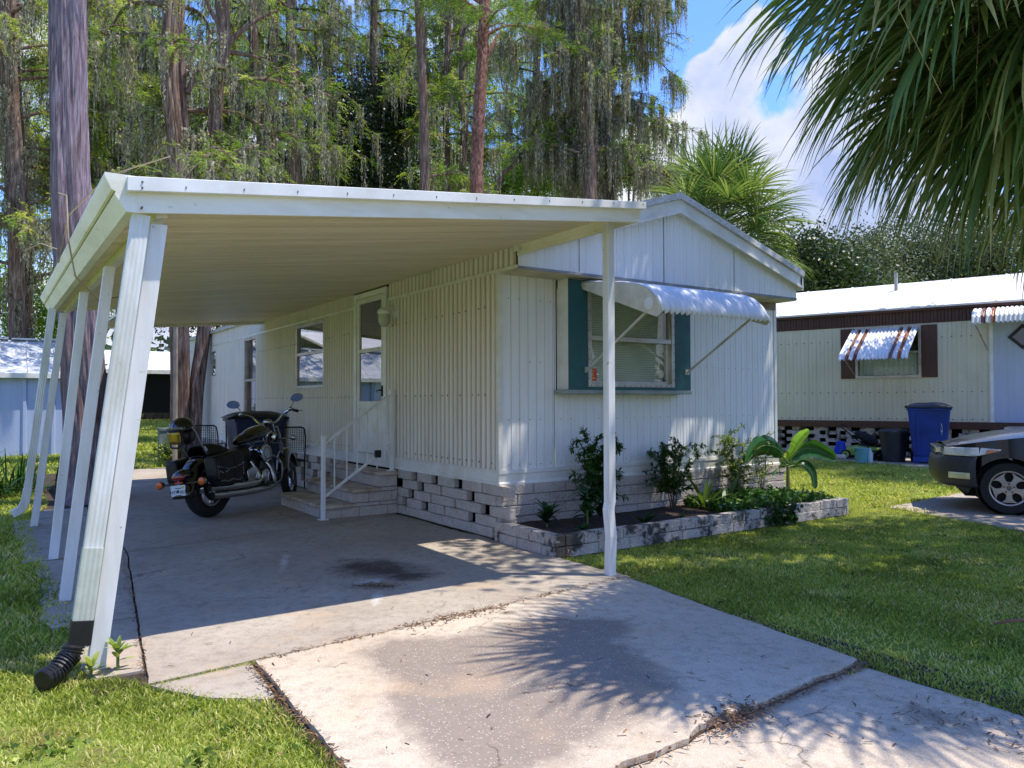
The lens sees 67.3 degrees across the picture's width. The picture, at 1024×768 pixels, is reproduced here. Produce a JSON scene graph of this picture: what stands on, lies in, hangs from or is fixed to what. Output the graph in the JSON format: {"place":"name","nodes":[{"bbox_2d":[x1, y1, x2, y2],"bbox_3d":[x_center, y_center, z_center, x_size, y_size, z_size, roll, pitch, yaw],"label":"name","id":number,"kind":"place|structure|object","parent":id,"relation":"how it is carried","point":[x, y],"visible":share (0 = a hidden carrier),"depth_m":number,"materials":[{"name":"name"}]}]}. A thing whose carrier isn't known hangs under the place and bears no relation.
{"place":"outdoors","nodes":[
{"label":"outdoors","id":0,"kind":"place"},
{"bbox_2d":[13,515,86,540],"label":"edge slab","id":1,"kind":"structure","parent":0,"point":[43,528],"depth_m":8.27,"materials":[{"name":"concrete"}]},
{"bbox_2d":[39,507,87,518],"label":"edge slab","id":2,"kind":"structure","parent":0,"point":[44,514],"depth_m":9.37,"materials":[{"name":"concrete"}]},
{"bbox_2d":[21,534,124,564],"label":"edge slab","id":3,"kind":"structure","parent":0,"point":[44,543],"depth_m":7.12,"materials":[{"name":"concrete"}]},
{"bbox_2d":[35,553,129,588],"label":"edge slab","id":4,"kind":"structure","parent":0,"point":[56,567],"depth_m":6.19,"materials":[{"name":"concrete"}]},
{"bbox_2d":[38,579,135,631],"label":"edge slab","id":5,"kind":"structure","parent":0,"point":[122,610],"depth_m":5.08,"materials":[{"name":"concrete"}]},
{"bbox_2d":[80,618,143,680],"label":"edge slab","id":6,"kind":"structure","parent":0,"point":[128,633],"depth_m":4.12,"materials":[{"name":"concrete"}]},
{"bbox_2d":[79,651,105,675],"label":"weed","id":7,"kind":"object","parent":6,"relation":"on","point":[89,663],"visible":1,"depth_m":3.81,"materials":[{"name":"green plant"}]},
{"bbox_2d":[104,635,135,670],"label":"weed","id":8,"kind":"object","parent":6,"relation":"on","point":[116,646],"visible":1,"depth_m":3.88,"materials":[{"name":"green plant"}]},
{"bbox_2d":[150,664,273,702],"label":"front edge slab","id":9,"kind":"structure","parent":0,"point":[239,680],"depth_m":3.67,"materials":[{"name":"concrete"}]},
{"bbox_2d":[123,468,397,553],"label":"carport slab","id":10,"kind":"structure","parent":0,"point":[153,511],"depth_m":8.91,"materials":[{"name":"concrete"}]},
{"bbox_2d":[185,425,225,450],"bbox_3d":[-5.215,1.172,13.080,0.564,0.968,0.543,0,-1,-6],"label":"patio chair","id":11,"kind":"object","parent":10,"relation":"on","point":[207,437],"visible":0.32,"depth_m":12.85,"materials":[{"name":"black metal"}]},
{"bbox_2d":[156,393,302,516],"bbox_3d":[-3.349,0.883,9.803,0.973,1.451,2.586,-8,-3,16],"label":"motorcycle","id":12,"kind":"object","parent":10,"relation":"on","point":[240,469],"visible":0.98,"depth_m":9.13,"materials":[{"name":"metal"}]},
{"bbox_2d":[166,417,194,448],"bbox_3d":[-3.780,0.550,8.783,0.238,0.340,0.321,-1,9,28],"label":"helmet","id":13,"kind":"object","parent":12,"relation":"hanging from","point":[178,431],"visible":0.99,"depth_m":8.68,"materials":[{"name":"black paint"}]},
{"bbox_2d":[221,411,288,482],"bbox_3d":[-4.312,1.050,12.939,0.958,1.198,0.835,1,-2,-34],"label":"wheeled bin","id":14,"kind":"object","parent":10,"relation":"on","point":[235,427],"visible":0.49,"depth_m":12.69,"materials":[{"name":"black plastic"}]},
{"bbox_2d":[270,426,305,489],"bbox_3d":[-3.524,1.143,12.048,0.564,0.968,0.543,0,-1,-19],"label":"patio chair","id":15,"kind":"object","parent":10,"relation":"on","point":[303,447],"visible":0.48,"depth_m":11.88,"materials":[{"name":"black metal"}]},
{"bbox_2d":[278,390,398,520],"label":"entry steps","id":16,"kind":"structure","parent":10,"relation":"on","point":[346,489],"depth_m":9.26,"materials":[{"name":"stone"}]},
{"bbox_2d":[128,515,630,684],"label":"carport slab","id":17,"kind":"structure","parent":0,"point":[175,616],"depth_m":5.66,"materials":[{"name":"concrete"}]},
{"bbox_2d":[0,0,1020,351],"label":"sky","id":18,"kind":"structure","parent":0,"point":[709,98],"materials":[{"name":"blue"}]},
{"bbox_2d":[0,426,1023,767],"bbox_3d":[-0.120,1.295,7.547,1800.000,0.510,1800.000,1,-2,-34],"label":"lawn ground","id":19,"kind":"structure","parent":0,"point":[72,750],"depth_m":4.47,"materials":[{"name":"plant"}]},
{"bbox_2d":[0,469,33,498],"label":"strap leaf bush","id":20,"kind":"object","parent":19,"relation":"on","point":[2,488],"visible":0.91,"depth_m":10.96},
{"bbox_2d":[0,451,58,492],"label":"strap leaf bush","id":21,"kind":"object","parent":19,"relation":"on","point":[20,473],"visible":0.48,"depth_m":11.60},
{"bbox_2d":[0,337,62,456],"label":"garden shed","id":22,"kind":"structure","parent":19,"relation":"on","point":[20,361],"depth_m":19.44,"materials":[{"name":"metal"}]},
{"bbox_2d":[0,483,72,648],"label":"grass","id":23,"kind":"structure","parent":19,"relation":"on","point":[6,504],"depth_m":5.66,"materials":[{"name":"plant"}]},
{"bbox_2d":[0,234,113,365],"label":"woodland tree","id":24,"kind":"object","parent":19,"relation":"on","point":[41,320],"visible":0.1,"depth_m":27.24,"materials":[{"name":"green plant"}]},
{"bbox_2d":[0,93,116,338],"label":"woodland tree","id":25,"kind":"object","parent":19,"relation":"on","point":[42,123],"visible":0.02,"depth_m":30.69,"materials":[{"name":"green plant"}]},
{"bbox_2d":[0,419,169,475],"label":"back grass","id":26,"kind":"structure","parent":19,"relation":"on","point":[145,458],"depth_m":19.20,"materials":[{"name":"plant"}]},
{"bbox_2d":[19,0,165,135],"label":"woodland tree","id":27,"kind":"object","parent":19,"relation":"on","point":[43,82],"visible":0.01,"depth_m":34.69,"materials":[{"name":"green plant"}]},
{"bbox_2d":[0,314,191,351],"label":"distant woods","id":28,"kind":"object","parent":19,"relation":"on","point":[157,349],"visible":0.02,"depth_m":58.78,"materials":[{"name":"green plant"}]},
{"bbox_2d":[0,0,195,349],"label":"cypress tree","id":29,"kind":"object","parent":19,"relation":"on","point":[22,227],"visible":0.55,"depth_m":21.26,"materials":[{"name":"green plant"}]},
{"bbox_2d":[0,0,255,314],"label":"cypress tree","id":30,"kind":"object","parent":19,"relation":"on","point":[98,148],"visible":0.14,"depth_m":24.64,"materials":[{"name":"green plant"}]},
{"bbox_2d":[104,350,169,419],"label":"distant house","id":31,"kind":"structure","parent":19,"relation":"on","point":[156,402],"depth_m":40.40,"materials":[{"name":"beige"}]},
{"bbox_2d":[157,428,167,452],"bbox_3d":[-9.294,1.507,20.482,0.280,0.680,0.240,1,-2,-34],"label":"utility box","id":32,"kind":"object","parent":19,"relation":"on","point":[162,435],"visible":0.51,"depth_m":20.39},
{"bbox_2d":[48,0,281,505],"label":"cypress tree","id":33,"kind":"object","parent":19,"relation":"on","point":[70,176],"visible":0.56,"depth_m":10.26,"materials":[{"name":"brown plant"}]},
{"bbox_2d":[150,440,184,462],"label":"shrub","id":34,"kind":"object","parent":19,"relation":"on","point":[166,455],"visible":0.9,"depth_m":16.59,"materials":[{"name":"green plant"}]},
{"bbox_2d":[0,637,342,767],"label":"grass","id":35,"kind":"structure","parent":19,"relation":"on","point":[155,714],"depth_m":3.30,"materials":[{"name":"plant"}]},
{"bbox_2d":[111,134,254,460],"bbox_3d":[-6.572,-1.668,15.832,3.237,6.800,1.004,1,-2,-34],"label":"cypress sapling","id":36,"kind":"object","parent":19,"relation":"on","point":[175,374],"visible":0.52,"depth_m":15.67,"materials":[{"name":"green plant"}]},
{"bbox_2d":[152,326,222,339],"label":"woodland tree","id":37,"kind":"object","parent":19,"relation":"on","point":[193,328],"visible":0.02,"depth_m":37.91,"materials":[{"name":"green plant"}]},
{"bbox_2d":[27,0,353,461],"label":"cypress tree","id":38,"kind":"object","parent":19,"relation":"on","point":[172,42],"visible":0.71,"depth_m":17.54,"materials":[{"name":"green plant"}]},
{"bbox_2d":[161,0,312,183],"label":"cypress tree","id":39,"kind":"object","parent":19,"relation":"on","point":[259,30],"visible":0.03,"depth_m":33.72,"materials":[{"name":"green plant"}]},
{"bbox_2d":[135,0,384,187],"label":"cypress tree","id":40,"kind":"object","parent":19,"relation":"on","point":[255,41],"visible":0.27,"depth_m":24.95,"materials":[{"name":"green plant"}]},
{"bbox_2d":[160,0,380,186],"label":"cypress tree","id":41,"kind":"object","parent":19,"relation":"on","point":[294,170],"visible":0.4,"depth_m":25.37,"materials":[{"name":"green plant"}]},
{"bbox_2d":[186,0,386,184],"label":"cypress tree","id":42,"kind":"object","parent":19,"relation":"on","point":[340,24],"visible":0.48,"depth_m":24.78,"materials":[{"name":"green plant"}]},
{"bbox_2d":[246,0,458,190],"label":"cypress tree","id":43,"kind":"object","parent":19,"relation":"on","point":[385,48],"visible":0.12,"depth_m":32.01,"materials":[{"name":"green plant"}]},
{"bbox_2d":[279,52,460,190],"bbox_3d":[-5.958,-5.701,30.341,8.680,15.389,6.152,1,-2,-34],"label":"oak tree","id":44,"kind":"object","parent":19,"relation":"on","point":[364,142],"visible":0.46,"depth_m":29.60,"materials":[{"name":"green plant"}]},
{"bbox_2d":[280,0,487,189],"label":"cypress tree","id":45,"kind":"object","parent":19,"relation":"on","point":[374,17],"visible":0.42,"depth_m":30.83,"materials":[{"name":"green plant"}]},
{"bbox_2d":[334,54,457,182],"bbox_3d":[-5.184,-6.447,34.307,5.953,17.013,5.620,0,-1,6],"label":"oak tree","id":46,"kind":"object","parent":19,"relation":"on","point":[403,158],"visible":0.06,"depth_m":34.23,"materials":[{"name":"green plant"}]},
{"bbox_2d":[358,7,510,150],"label":"woodland tree","id":47,"kind":"object","parent":19,"relation":"on","point":[471,106],"visible":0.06,"depth_m":46.76,"materials":[{"name":"green plant"}]},
{"bbox_2d":[378,0,499,194],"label":"cypress tree","id":48,"kind":"object","parent":19,"relation":"on","point":[424,96],"visible":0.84,"depth_m":24.50,"materials":[{"name":"green plant"}]},
{"bbox_2d":[401,132,496,192],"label":"woodland tree","id":49,"kind":"object","parent":19,"relation":"on","point":[442,181],"visible":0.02,"depth_m":41.24,"materials":[{"name":"green plant"}]},
{"bbox_2d":[405,0,536,192],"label":"cypress tree","id":50,"kind":"object","parent":19,"relation":"on","point":[448,42],"visible":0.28,"depth_m":31.46,"materials":[{"name":"green plant"}]},
{"bbox_2d":[372,0,575,193],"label":"pine tree","id":51,"kind":"object","parent":19,"relation":"on","point":[484,48],"visible":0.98,"depth_m":22.76,"materials":[{"name":"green plant"}]},
{"bbox_2d":[390,0,565,192],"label":"cypress tree","id":52,"kind":"object","parent":19,"relation":"on","point":[464,57],"visible":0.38,"depth_m":30.62,"materials":[{"name":"green plant"}]},
{"bbox_2d":[189,192,804,537],"bbox_3d":[-2.176,-0.141,14.312,4.662,3.650,16.212,1,-2,-34],"label":"mobile home","id":53,"kind":"object","parent":19,"relation":"on","point":[488,369],"visible":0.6,"depth_m":8.61,"materials":[{"name":"white"}]},
{"bbox_2d":[211,351,215,375],"bbox_3d":[-6.718,-0.458,17.347,0.050,0.550,0.450,1,-2,-34],"label":"small side window","id":54,"kind":"structure","parent":53,"relation":"in","point":[213,354],"depth_m":17.42,"materials":[{"name":"glass"}]},
{"bbox_2d":[244,336,255,410],"bbox_3d":[-5.041,-0.070,14.855,0.050,1.650,0.840,1,-2,-34],"label":"rear side window","id":55,"kind":"structure","parent":53,"relation":"in","point":[249,343],"depth_m":14.95,"materials":[{"name":"glass"}]},
{"bbox_2d":[296,319,323,388],"bbox_3d":[-3.124,-0.449,12.110,0.150,1.030,1.290,1,-2,-34],"label":"side window","id":56,"kind":"structure","parent":53,"relation":"in","point":[300,328],"depth_m":12.36,"materials":[{"name":"glass"}]},
{"bbox_2d":[10,172,645,690],"bbox_3d":[-3.371,0.116,8.863,4.012,2.906,10.012,1,-2,-34],"label":"carport","id":57,"kind":"object","parent":53,"relation":"attached to","point":[164,252],"visible":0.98,"depth_m":5.38,"materials":[{"name":"white paint"}]},
{"bbox_2d":[24,156,169,300],"bbox_3d":[-2.882,-1.041,5.489,1.669,0.860,0.432,-1,-2,36],"label":"dead vine","id":58,"kind":"object","parent":57,"relation":"hanging from","point":[67,227],"visible":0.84,"depth_m":5.43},
{"bbox_2d":[357,293,382,454],"bbox_3d":[-1.765,-0.119,10.183,0.366,2.055,0.880,1,-2,-34],"label":"storm door","id":59,"kind":"structure","parent":53,"relation":"in","point":[362,406],"depth_m":10.26,"materials":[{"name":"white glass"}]},
{"bbox_2d":[587,291,674,387],"bbox_3d":[1.273,-0.479,8.322,1.250,1.030,0.128,1,-2,-34],"label":"front window","id":60,"kind":"structure","parent":53,"relation":"in","point":[635,340],"depth_m":8.40,"materials":[{"name":"glass"}]},
{"bbox_2d":[468,15,550,135],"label":"woodland tree","id":61,"kind":"object","parent":19,"relation":"on","point":[501,83],"visible":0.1,"depth_m":48.58,"materials":[{"name":"green plant"}]},
{"bbox_2d":[3,480,1023,767],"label":"lawn weeds","id":62,"kind":"object","parent":19,"relation":"on","point":[51,752],"visible":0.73,"depth_m":3.20,"materials":[{"name":"green plant"}]},
{"bbox_2d":[28,473,1023,767],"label":"joint dirt","id":63,"kind":"structure","parent":19,"relation":"on","point":[48,495],"depth_m":3.82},
{"bbox_2d":[485,79,579,194],"bbox_3d":[1.007,-6.923,29.021,5.795,10.866,4.029,1,-2,-34],"label":"leaning tree","id":64,"kind":"object","parent":19,"relation":"on","point":[510,133],"visible":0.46,"depth_m":28.36,"materials":[{"name":"green plant"}]},
{"bbox_2d":[442,0,634,195],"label":"cypress tree","id":65,"kind":"object","parent":19,"relation":"on","point":[505,79],"visible":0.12,"depth_m":38.20,"materials":[{"name":"green plant"}]},
{"bbox_2d":[454,138,624,198],"bbox_3d":[1.212,-3.940,31.640,7.978,11.892,5.140,1,-2,-34],"label":"tree","id":66,"kind":"object","parent":19,"relation":"on","point":[505,188],"visible":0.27,"depth_m":30.40,"materials":[{"name":"green plant"}]},
{"bbox_2d":[120,462,1023,767],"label":"leaf litter","id":67,"kind":"object","parent":19,"relation":"on","point":[752,712],"visible":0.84,"depth_m":3.46,"materials":[{"name":"plant"}]},
{"bbox_2d":[488,0,679,200],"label":"cypress tree","id":68,"kind":"object","parent":19,"relation":"on","point":[582,76],"visible":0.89,"depth_m":27.73,"materials":[{"name":"green plant"}]},
{"bbox_2d":[523,0,709,201],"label":"cypress tree","id":69,"kind":"object","parent":19,"relation":"on","point":[658,128],"visible":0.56,"depth_m":29.10,"materials":[{"name":"green plant"}]},
{"bbox_2d":[611,132,690,200],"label":"woodland tree","id":70,"kind":"object","parent":19,"relation":"on","point":[639,162],"visible":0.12,"depth_m":43.41,"materials":[{"name":"green plant"}]},
{"bbox_2d":[495,496,848,557],"bbox_3d":[1.956,1.441,8.274,4.466,0.199,0.993,1,-2,-34],"label":"block planter","id":71,"kind":"object","parent":19,"relation":"on","point":[564,537],"visible":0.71,"depth_m":7.47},
{"bbox_2d":[535,498,560,526],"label":"leafy plant","id":72,"kind":"object","parent":71,"relation":"on","point":[546,514],"visible":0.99,"depth_m":7.36,"materials":[{"name":"green plant"}]},
{"bbox_2d":[569,484,601,523],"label":"leafy plant","id":73,"kind":"object","parent":71,"relation":"on","point":[586,507],"visible":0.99,"depth_m":7.37,"materials":[{"name":"green plant"}]},
{"bbox_2d":[566,427,628,519],"bbox_3d":[0.905,0.893,7.824,0.910,0.990,0.580,1,-2,-34],"label":"shrub","id":74,"kind":"object","parent":71,"relation":"on","point":[592,463],"visible":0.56,"depth_m":7.69,"materials":[{"name":"green plant"}]},
{"bbox_2d":[591,490,618,516],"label":"leafy plant","id":75,"kind":"object","parent":71,"relation":"on","point":[599,512],"visible":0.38,"depth_m":7.50,"materials":[{"name":"green plant"}]},
{"bbox_2d":[634,511,657,522],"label":"leafy plant","id":76,"kind":"object","parent":71,"relation":"on","point":[649,517],"visible":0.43,"depth_m":7.62,"materials":[{"name":"green plant"}]},
{"bbox_2d":[641,436,720,509],"bbox_3d":[1.918,0.980,8.569,1.117,0.844,0.591,0,-1,-17],"label":"shrub","id":77,"kind":"object","parent":71,"relation":"on","point":[668,483],"visible":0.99,"depth_m":8.41,"materials":[{"name":"green plant"}]},
{"bbox_2d":[685,477,729,509],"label":"leafy plant","id":78,"kind":"object","parent":71,"relation":"on","point":[706,494],"visible":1,"depth_m":8.51,"materials":[{"name":"green plant"}]},
{"bbox_2d":[703,474,741,501],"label":"leafy plant","id":79,"kind":"object","parent":71,"relation":"on","point":[731,489],"visible":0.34,"depth_m":8.71,"materials":[{"name":"green plant"}]},
{"bbox_2d":[711,422,765,491],"bbox_3d":[2.630,0.929,9.123,0.623,0.966,0.573,1,-2,-34],"label":"shrub","id":80,"kind":"object","parent":71,"relation":"on","point":[735,468],"visible":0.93,"depth_m":9.03,"materials":[{"name":"green plant"}]},
{"bbox_2d":[682,484,838,512],"bbox_3d":[2.881,1.320,8.929,1.908,0.286,0.935,1,-2,-34],"label":"ground cover","id":81,"kind":"object","parent":71,"relation":"on","point":[762,496],"visible":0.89,"depth_m":8.63,"materials":[{"name":"green plant"}]},
{"bbox_2d":[745,431,776,487],"bbox_3d":[3.016,0.992,9.325,0.584,0.846,0.332,1,-2,-34],"label":"shrub","id":82,"kind":"object","parent":71,"relation":"on","point":[759,462],"visible":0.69,"depth_m":9.28,"materials":[{"name":"green plant"}]},
{"bbox_2d":[756,494,802,527],"bbox_3d":[2.875,1.385,8.296,0.703,0.379,0.230,1,-2,-34],"label":"creeper","id":83,"kind":"object","parent":71,"relation":"on","point":[779,519],"visible":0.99,"depth_m":8.31,"materials":[{"name":"green plant"}]},
{"bbox_2d":[745,429,836,490],"bbox_3d":[3.544,0.996,9.505,2.160,0.881,0.273,1,-2,-37],"label":"banana plant","id":84,"kind":"object","parent":71,"relation":"on","point":[798,449],"visible":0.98,"depth_m":9.52,"materials":[{"name":"green plant"}]},
{"bbox_2d":[639,117,820,313],"bbox_3d":[4.203,-1.788,15.581,3.880,6.973,3.986,1,-2,-34],"label":"fan palm","id":85,"kind":"object","parent":19,"relation":"on","point":[732,183],"visible":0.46,"depth_m":14.85,"materials":[{"name":"green plant"}]},
{"bbox_2d":[631,667,1023,767],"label":"driveway apron","id":86,"kind":"object","parent":19,"relation":"on","point":[799,734],"visible":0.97,"depth_m":3.13,"materials":[{"name":"concrete"}]},
{"bbox_2d":[758,208,898,292],"bbox_3d":[11.153,-2.298,30.111,6.052,8.729,7.218,1,-2,-34],"label":"background oak","id":87,"kind":"object","parent":19,"relation":"on","point":[828,274],"visible":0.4,"depth_m":28.54,"materials":[{"name":"green plant"}]},
{"bbox_2d":[788,223,927,285],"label":"background oak","id":88,"kind":"object","parent":19,"relation":"on","point":[889,278],"visible":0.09,"depth_m":34.85,"materials":[{"name":"green plant"}]},
{"bbox_2d":[779,450,961,512],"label":"grass","id":89,"kind":"structure","parent":19,"relation":"on","point":[927,481],"depth_m":12.63,"materials":[{"name":"plant"}]},
{"bbox_2d":[720,0,1023,307],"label":"cabbage palm","id":90,"kind":"object","parent":19,"relation":"on","point":[960,81],"visible":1,"depth_m":4.49,"materials":[{"name":"green plant"}]},
{"bbox_2d":[776,273,1023,459],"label":"mobile home","id":91,"kind":"object","parent":19,"relation":"on","point":[872,360],"visible":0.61,"depth_m":18.84,"materials":[{"name":"beige"}]},
{"bbox_2d":[855,325,921,378],"bbox_3d":[9.272,-0.776,18.955,1.490,1.260,0.128,-1,-2,38],"label":"side window","id":92,"kind":"structure","parent":91,"relation":"in","point":[897,368],"depth_m":18.91,"materials":[{"name":"glass"}]},
{"bbox_2d":[1008,324,1023,348],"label":"diamond window","id":93,"kind":"structure","parent":91,"relation":"in","point":[1017,336],"depth_m":17.26,"materials":[{"name":"black glass"}]},
{"bbox_2d":[832,205,984,282],"bbox_3d":[18.432,-3.373,38.014,8.783,11.177,6.819,0,-1,-9],"label":"background oak","id":94,"kind":"object","parent":19,"relation":"on","point":[900,250],"visible":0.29,"depth_m":36.33,"materials":[{"name":"green plant"}]},
{"bbox_2d":[886,208,1021,282],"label":"background oak","id":95,"kind":"object","parent":19,"relation":"on","point":[932,266],"visible":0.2,"depth_m":36.52,"materials":[{"name":"green plant"}]},
{"bbox_2d":[891,493,1023,531],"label":"neighbour parking pad","id":96,"kind":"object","parent":19,"relation":"on","point":[969,512],"visible":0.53,"depth_m":9.40,"materials":[{"name":"concrete"}]},
{"bbox_2d":[928,428,1023,515],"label":"sedan car","id":97,"kind":"object","parent":96,"relation":"on","point":[985,470],"visible":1,"depth_m":9.16,"materials":[{"name":"black paint"}]},
{"bbox_2d":[928,191,1023,279],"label":"background oak","id":98,"kind":"object","parent":19,"relation":"on","point":[975,254],"visible":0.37,"depth_m":35.07,"materials":[{"name":"green plant"}]},
{"bbox_2d":[993,618,1023,624],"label":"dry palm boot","id":99,"kind":"object","parent":19,"relation":"on","point":[1010,621],"visible":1,"depth_m":4.44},
{"bbox_2d":[255,577,856,767],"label":"driveway","id":100,"kind":"structure","parent":0,"point":[478,669],"depth_m":3.70,"materials":[{"name":"concrete"}]},
{"bbox_2d":[834,441,845,453],"bbox_3d":[8.083,1.572,18.897,0.346,0.333,0.179,-1,-2,36],"label":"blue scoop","id":101,"kind":"object","parent":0,"point":[840,446],"visible":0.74,"depth_m":18.93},
{"bbox_2d":[811,457,928,469],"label":"neighbour path","id":102,"kind":"structure","parent":0,"point":[908,461],"depth_m":16.70,"materials":[{"name":"concrete"}]},
{"bbox_2d":[840,424,880,459],"bbox_3d":[8.069,1.330,17.775,0.924,0.802,0.574,-1,-2,38],"label":"lawn mower","id":103,"kind":"object","parent":102,"relation":"on","point":[871,441],"visible":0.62,"depth_m":17.64,"materials":[{"name":"plastic"}]},
{"bbox_2d":[854,447,868,462],"bbox_3d":[7.574,1.544,16.616,0.348,0.325,0.344,1,-2,-34],"label":"bucket","id":104,"kind":"object","parent":102,"relation":"on","point":[861,454],"visible":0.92,"depth_m":16.49,"materials":[{"name":"teal plastic"}]},
{"bbox_2d":[873,449,881,460],"bbox_3d":[8.287,1.589,17.239,0.350,0.259,0.412,-1,-1,21],"label":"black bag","id":105,"kind":"object","parent":102,"relation":"on","point":[877,455],"visible":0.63,"depth_m":17.15,"materials":[{"name":"plastic"}]},
{"bbox_2d":[878,428,908,461],"bbox_3d":[8.445,1.350,17.009,0.628,0.725,0.628,0,-1,6],"label":"trash can","id":106,"kind":"object","parent":102,"relation":"on","point":[893,443],"visible":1,"depth_m":16.79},
{"bbox_2d":[905,402,952,463],"bbox_3d":[9.009,1.047,16.591,0.901,1.308,1.031,-1,-2,30],"label":"wheeled bin","id":107,"kind":"object","parent":102,"relation":"on","point":[929,422],"visible":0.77,"depth_m":16.26,"materials":[{"name":"blue plastic"}]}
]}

